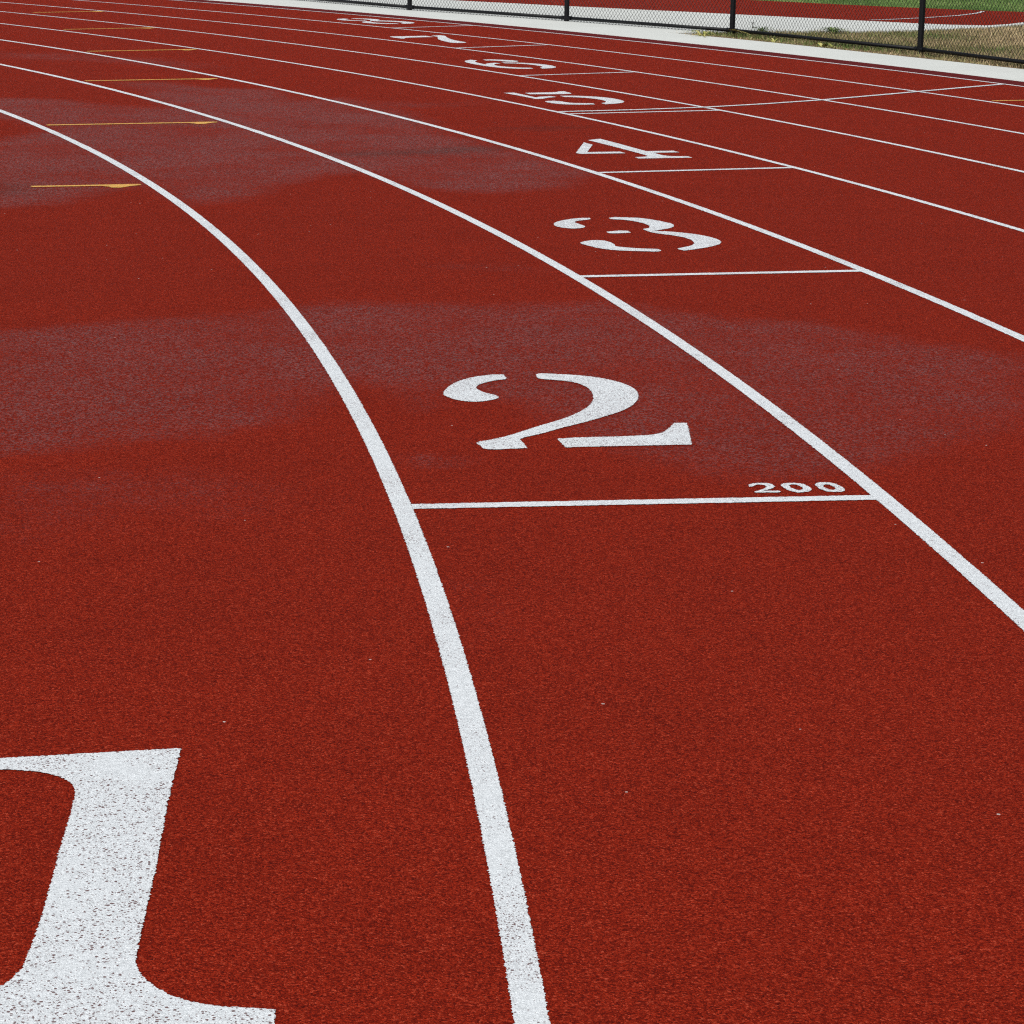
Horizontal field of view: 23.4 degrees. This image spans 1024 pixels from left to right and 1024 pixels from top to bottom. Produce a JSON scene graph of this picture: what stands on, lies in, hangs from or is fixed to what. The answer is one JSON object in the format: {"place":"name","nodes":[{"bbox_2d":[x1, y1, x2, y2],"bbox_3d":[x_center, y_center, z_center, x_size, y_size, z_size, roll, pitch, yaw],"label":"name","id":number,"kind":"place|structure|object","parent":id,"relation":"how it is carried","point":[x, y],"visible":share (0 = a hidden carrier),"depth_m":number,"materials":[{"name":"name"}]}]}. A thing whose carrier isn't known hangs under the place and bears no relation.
{"place":"outdoors","nodes":[
{"label":"outdoors","id":0,"kind":"place"},
{"bbox_2d":[0,0,1023,1023],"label":"running track","id":1,"kind":"structure","parent":0,"point":[759,762],"depth_m":5.96,"materials":[{"name":"red rubber"}]},
{"bbox_2d":[31,184,140,187],"bbox_3d":[-2.107,-1.617,12.284,0.548,0.001,0.143,-4,15,-18],"label":"painted arrow","id":2,"kind":"object","parent":1,"relation":"on","point":[117,185],"visible":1,"depth_m":12.32,"materials":[{"name":"yellow paint"}]},
{"bbox_2d":[52,122,213,124],"bbox_3d":[-2.365,-2.433,15.516,1.098,0.001,0.141,-5,15,-23],"label":"painted arrow","id":3,"kind":"object","parent":1,"relation":"on","point":[138,123],"visible":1,"depth_m":15.55,"materials":[{"name":"yellow paint"}]},
{"bbox_2d":[0,748,275,1023],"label":"painted number","id":4,"kind":"object","parent":1,"relation":"on","point":[80,966],"visible":1,"depth_m":3.64,"materials":[{"name":"white paint"}]},
{"bbox_2d":[88,78,217,80],"bbox_3d":[-2.752,-3.322,19.028,1.077,0.001,0.146,-6,16,-27],"label":"painted arrow","id":5,"kind":"object","parent":1,"relation":"on","point":[156,79],"visible":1,"depth_m":19.08,"materials":[{"name":"yellow paint"}]},
{"bbox_2d":[118,49,195,50],"bbox_3d":[-3.324,-4.171,22.362,1.083,0.001,0.141,-8,17,-32],"label":"painted arrow","id":6,"kind":"object","parent":1,"relation":"on","point":[172,49],"visible":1,"depth_m":22.58,"materials":[{"name":"yellow paint"}]},
{"bbox_2d":[0,109,550,1023],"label":"lane line","id":7,"kind":"object","parent":1,"relation":"on","point":[524,975],"visible":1,"depth_m":4.59,"materials":[{"name":"white paint"}]},
{"bbox_2d":[337,18,413,23],"bbox_3d":[-1.561,-5.578,28.110,0.618,0.001,1.130,-9,17,-35],"label":"painted number","id":8,"kind":"object","parent":1,"relation":"on","point":[403,22],"visible":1,"depth_m":28.10,"materials":[{"name":"white paint"}]},
{"bbox_2d":[391,35,465,42],"bbox_3d":[-0.722,-4.773,24.973,0.699,0.001,1.191,-8,17,-31],"label":"painted number","id":9,"kind":"object","parent":1,"relation":"on","point":[443,38],"visible":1,"depth_m":25.11,"materials":[{"name":"white paint"}]},
{"bbox_2d":[462,45,529,47],"bbox_3d":[-0.091,-4.523,24.027,1.189,0.001,0.047,-11,19,-41],"label":"start line","id":10,"kind":"object","parent":1,"relation":"on","point":[495,46],"visible":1,"depth_m":23.97,"materials":[{"name":"white paint"}]},
{"bbox_2d":[465,59,554,68],"bbox_3d":[-0.043,-3.907,21.579,0.620,0.001,1.130,-6,16,-27],"label":"painted number","id":11,"kind":"object","parent":1,"relation":"on","point":[507,61],"visible":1,"depth_m":21.56,"materials":[{"name":"white paint"}]},
{"bbox_2d":[0,64,1023,629],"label":"lane line","id":12,"kind":"object","parent":1,"relation":"on","point":[974,576],"visible":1,"depth_m":7.17,"materials":[{"name":"white paint"}]},
{"bbox_2d":[0,39,1023,341],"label":"lane line","id":13,"kind":"object","parent":1,"relation":"on","point":[944,303],"visible":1,"depth_m":11.47,"materials":[{"name":"white paint"}]},
{"bbox_2d":[0,23,1023,231],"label":"lane line","id":14,"kind":"object","parent":1,"relation":"on","point":[964,213],"visible":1,"depth_m":14.86,"materials":[{"name":"white paint"}]},
{"bbox_2d":[0,11,1023,171],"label":"lane line","id":15,"kind":"object","parent":1,"relation":"on","point":[636,95],"visible":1,"depth_m":17.80,"materials":[{"name":"white paint"}]},
{"bbox_2d":[4,2,1023,133],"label":"lane line","id":16,"kind":"object","parent":1,"relation":"on","point":[618,69],"visible":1,"depth_m":20.54,"materials":[{"name":"white paint"}]},
{"bbox_2d":[80,0,1023,106],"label":"lane line","id":17,"kind":"object","parent":1,"relation":"on","point":[634,54],"visible":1,"depth_m":22.62,"materials":[{"name":"white paint"}]},
{"bbox_2d":[508,91,623,104],"bbox_3d":[0.411,-3.041,18.164,0.636,0.001,1.129,-5,15,-23],"label":"painted number","id":18,"kind":"object","parent":1,"relation":"on","point":[611,101],"visible":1,"depth_m":18.15,"materials":[{"name":"white paint"}]},
{"bbox_2d":[444,373,691,448],"bbox_3d":[0.147,-0.304,7.238,0.652,0.001,1.072,-1,14,-8],"label":"painted number","id":19,"kind":"object","parent":1,"relation":"on","point":[611,397],"visible":1,"depth_m":7.18,"materials":[{"name":"white paint"}]},
{"bbox_2d":[520,72,621,75],"bbox_3d":[0.548,-3.650,20.600,1.183,0.001,0.048,-9,17,-35],"label":"start line","id":20,"kind":"object","parent":1,"relation":"on","point":[576,73],"visible":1,"depth_m":20.62,"materials":[{"name":"white paint"}]},
{"bbox_2d":[177,0,1023,86],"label":"lane line","id":21,"kind":"object","parent":1,"relation":"on","point":[666,44],"visible":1,"depth_m":24.32,"materials":[{"name":"white paint"}]},
{"bbox_2d":[183,0,1023,85],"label":"rubber edging","id":22,"kind":"object","parent":1,"relation":"on","point":[745,51],"visible":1,"depth_m":25.02,"materials":[{"name":"rubber"}]},
{"bbox_2d":[576,139,691,157],"bbox_3d":[0.597,-2.151,14.635,0.629,0.001,1.123,-4,15,-18],"label":"painted number","id":23,"kind":"object","parent":1,"relation":"on","point":[584,148],"visible":1,"depth_m":14.50,"materials":[{"name":"white paint"}]},
{"bbox_2d":[554,217,720,250],"bbox_3d":[0.540,-1.238,10.989,0.641,0.001,1.120,-2,14,-13],"label":"painted number","id":24,"kind":"object","parent":1,"relation":"on","point":[701,241],"visible":1,"depth_m":10.96,"materials":[{"name":"white paint"}]},
{"bbox_2d":[568,110,718,113],"bbox_3d":[0.918,-2.768,17.116,1.174,0.001,0.048,-6,16,-26],"label":"start line","id":25,"kind":"object","parent":1,"relation":"on","point":[651,111],"visible":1,"depth_m":17.11,"materials":[{"name":"white paint"}]},
{"bbox_2d":[411,495,876,508],"bbox_3d":[0.334,-0.025,6.143,1.173,0.001,0.055,-1,14,-9],"label":"start line","id":26,"kind":"object","parent":1,"relation":"on","point":[645,501],"visible":1,"depth_m":6.14,"materials":[{"name":"white paint"}]},
{"bbox_2d":[599,167,790,172],"bbox_3d":[1.012,-1.877,13.574,1.175,0.001,0.056,-5,15,-22],"label":"start line","id":27,"kind":"object","parent":1,"relation":"on","point":[694,170],"visible":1,"depth_m":13.54,"materials":[{"name":"white paint"}]},
{"bbox_2d":[580,270,858,276],"bbox_3d":[0.840,-0.953,9.879,1.173,0.001,0.053,-3,15,-15],"label":"start line","id":28,"kind":"object","parent":1,"relation":"on","point":[719,273],"visible":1,"depth_m":9.87,"materials":[{"name":"white paint"}]},
{"bbox_2d":[749,483,780,492],"bbox_3d":[0.642,-0.062,6.314,0.071,0.001,0.107,-1,14,-8],"label":"painted digit","id":29,"kind":"object","parent":1,"relation":"on","point":[769,485],"visible":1,"depth_m":6.33,"materials":[{"name":"white paint"}]},
{"bbox_2d":[558,84,1001,111],"bbox_3d":[2.285,-3.111,18.588,5.128,0.001,0.345,-12,19,-42],"label":"break line","id":30,"kind":"object","parent":1,"relation":"on","point":[791,101],"visible":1,"depth_m":18.23,"materials":[{"name":"white paint"}]},
{"bbox_2d":[781,483,810,491],"bbox_3d":[0.728,-0.063,6.323,0.072,0.001,0.107,-1,14,-8],"label":"painted digit","id":31,"kind":"object","parent":1,"relation":"on","point":[803,486],"visible":1,"depth_m":6.32,"materials":[{"name":"white paint"}]},
{"bbox_2d":[815,482,844,491],"bbox_3d":[0.815,-0.064,6.336,0.068,0.001,0.108,-1,14,-8],"label":"painted digit","id":32,"kind":"object","parent":1,"relation":"on","point":[838,488],"visible":1,"depth_m":6.33,"materials":[{"name":"white paint"}]},
{"bbox_2d":[991,100,1021,100],"bbox_3d":[4.133,-3.140,18.860,1.065,0.001,0.146,-5,15,-23],"label":"painted arrow","id":33,"kind":"object","parent":1,"relation":"on","point":[1006,100],"visible":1,"depth_m":18.73,"materials":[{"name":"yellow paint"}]},
{"bbox_2d":[212,0,1023,81],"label":"concrete walk","id":34,"kind":"structure","parent":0,"point":[676,35],"depth_m":28.39,"materials":[{"name":"grey concrete"}]},
{"bbox_2d":[678,24,1023,68],"bbox_3d":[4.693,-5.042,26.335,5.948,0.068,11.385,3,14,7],"label":"dry grass","id":35,"kind":"structure","parent":0,"point":[800,41],"depth_m":26.16,"materials":[{"name":"plant"}]},
{"bbox_2d":[692,30,723,35],"bbox_3d":[2.012,-5.043,26.095,0.403,0.069,0.516,12,18,36],"label":"yellow weed","id":36,"kind":"object","parent":35,"relation":"on","point":[704,33],"visible":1,"depth_m":26.09,"materials":[{"name":"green plant"}]},
{"bbox_2d":[816,43,831,46],"bbox_3d":[3.129,-4.681,24.789,0.133,0.038,0.286,0,14,-3],"label":"fallen leaf","id":37,"kind":"object","parent":35,"relation":"on","point":[823,45],"visible":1,"depth_m":24.75,"materials":[{"name":"yellow plant"}]},
{"bbox_2d":[816,27,849,33],"bbox_3d":[3.582,-5.326,27.372,0.482,0.070,0.420,-8,17,-33],"label":"green weed","id":38,"kind":"object","parent":35,"relation":"on","point":[835,30],"visible":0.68,"depth_m":27.40,"materials":[{"name":"green plant"}]},
{"bbox_2d":[680,32,1023,68],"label":"dead thatch","id":39,"kind":"object","parent":35,"relation":"on","point":[984,62],"visible":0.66,"depth_m":24.16,"materials":[{"name":"plant"}]},
{"bbox_2d":[761,0,1023,11],"bbox_3d":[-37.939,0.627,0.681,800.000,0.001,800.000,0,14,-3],"label":"ground","id":40,"kind":"structure","parent":0,"point":[944,7],"depth_m":37.30,"materials":[{"name":"green plant"}]},
{"bbox_2d":[304,0,1023,67],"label":"chain link fence","id":41,"kind":"object","parent":40,"relation":"on","point":[919,48],"visible":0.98,"depth_m":25.55,"materials":[{"name":"black metal"}]},
{"bbox_2d":[458,0,1023,24],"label":"event runway","id":42,"kind":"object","parent":40,"relation":"on","point":[812,14],"visible":0.56,"depth_m":32.79,"materials":[{"name":"red rubber"}]},
{"bbox_2d":[879,11,983,19],"bbox_3d":[5.492,-6.392,31.871,0.304,0.001,3.696,10,16,31],"label":"lane line","id":43,"kind":"object","parent":42,"relation":"on","point":[939,16],"visible":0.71,"depth_m":31.70,"materials":[{"name":"white paint"}]}
]}

